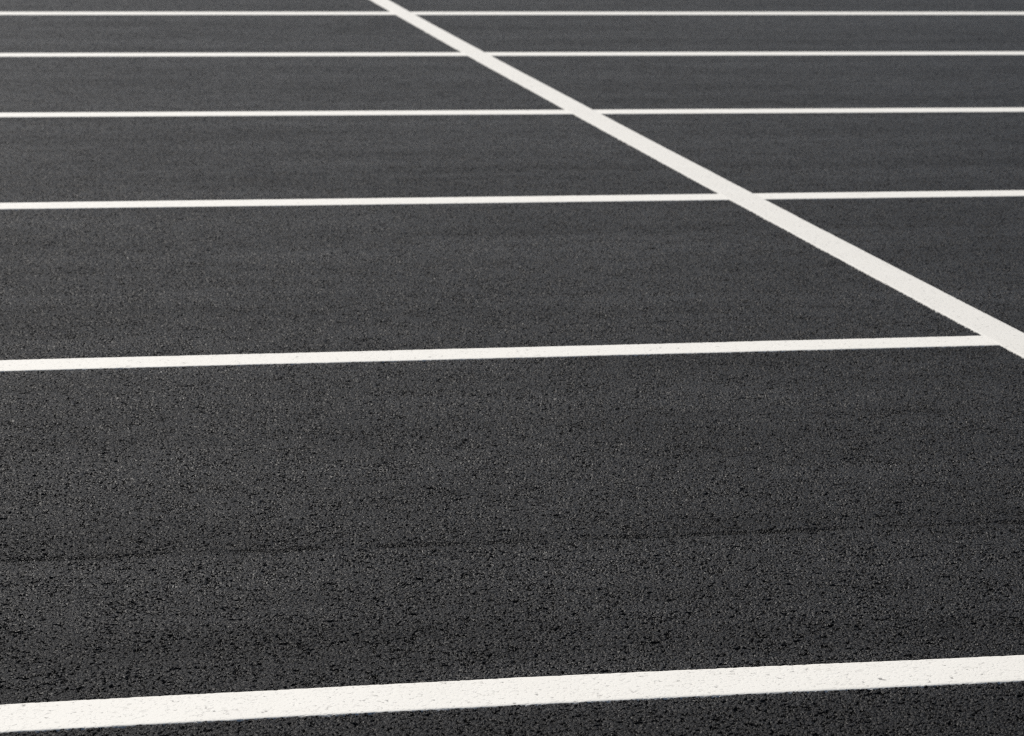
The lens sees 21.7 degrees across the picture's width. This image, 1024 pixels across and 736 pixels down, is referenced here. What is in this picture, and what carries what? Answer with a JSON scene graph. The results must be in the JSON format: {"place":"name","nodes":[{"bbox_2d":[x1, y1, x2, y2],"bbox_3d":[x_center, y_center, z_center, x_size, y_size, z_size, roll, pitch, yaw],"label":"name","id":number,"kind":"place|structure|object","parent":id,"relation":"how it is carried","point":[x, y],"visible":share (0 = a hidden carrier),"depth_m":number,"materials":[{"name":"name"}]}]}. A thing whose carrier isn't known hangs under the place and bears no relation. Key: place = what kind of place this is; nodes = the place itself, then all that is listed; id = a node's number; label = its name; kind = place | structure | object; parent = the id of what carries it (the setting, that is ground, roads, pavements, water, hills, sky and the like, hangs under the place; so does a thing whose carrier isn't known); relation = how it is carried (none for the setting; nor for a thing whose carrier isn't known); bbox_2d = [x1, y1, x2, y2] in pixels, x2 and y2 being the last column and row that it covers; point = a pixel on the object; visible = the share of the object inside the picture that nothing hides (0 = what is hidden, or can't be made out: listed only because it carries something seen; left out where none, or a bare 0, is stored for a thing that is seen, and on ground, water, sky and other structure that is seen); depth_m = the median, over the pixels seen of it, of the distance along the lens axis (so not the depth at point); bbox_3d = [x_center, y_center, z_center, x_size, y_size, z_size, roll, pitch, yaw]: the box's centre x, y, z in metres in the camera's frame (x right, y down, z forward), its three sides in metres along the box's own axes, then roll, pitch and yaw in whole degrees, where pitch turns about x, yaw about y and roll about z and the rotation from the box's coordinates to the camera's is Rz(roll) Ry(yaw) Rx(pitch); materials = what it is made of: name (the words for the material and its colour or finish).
{"place":"outdoors","nodes":[
{"label":"outdoors","id":0,"kind":"place"},
{"bbox_2d":[0,0,1023,735],"bbox_3d":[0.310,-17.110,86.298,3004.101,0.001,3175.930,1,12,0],"label":"asphalt ground","id":1,"kind":"structure","parent":0,"point":[184,530],"depth_m":7.27,"materials":[{"name":"black asphalt"}]},
{"bbox_2d":[0,336,999,371],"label":"parking line","id":2,"kind":"object","parent":1,"relation":"on","point":[415,355],"visible":1,"depth_m":7.50,"materials":[{"name":"white paint"}]},
{"bbox_2d":[0,655,1023,732],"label":"parking line","id":3,"kind":"object","parent":1,"relation":"on","point":[57,716],"visible":1,"depth_m":4.69,"materials":[{"name":"white paint"}]},
{"bbox_2d":[0,190,1023,209],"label":"parking line","id":4,"kind":"object","parent":1,"relation":"on","point":[426,200],"visible":1,"depth_m":10.29,"materials":[{"name":"white paint"}]},
{"bbox_2d":[0,107,1023,116],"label":"parking line","id":5,"kind":"object","parent":1,"relation":"on","point":[468,112],"visible":1,"depth_m":13.07,"materials":[{"name":"white paint"}]},
{"bbox_2d":[0,51,1023,56],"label":"parking line","id":6,"kind":"object","parent":1,"relation":"on","point":[414,54],"visible":1,"depth_m":15.95,"materials":[{"name":"white paint"}]},
{"bbox_2d":[0,12,1023,14],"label":"parking line","id":7,"kind":"object","parent":1,"relation":"on","point":[514,13],"visible":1,"depth_m":18.84,"materials":[{"name":"white paint"}]},
{"bbox_2d":[370,0,1023,357],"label":"cross line","id":8,"kind":"object","parent":1,"relation":"on","point":[1002,334],"visible":1,"depth_m":10.18,"materials":[{"name":"paint"}]}
]}

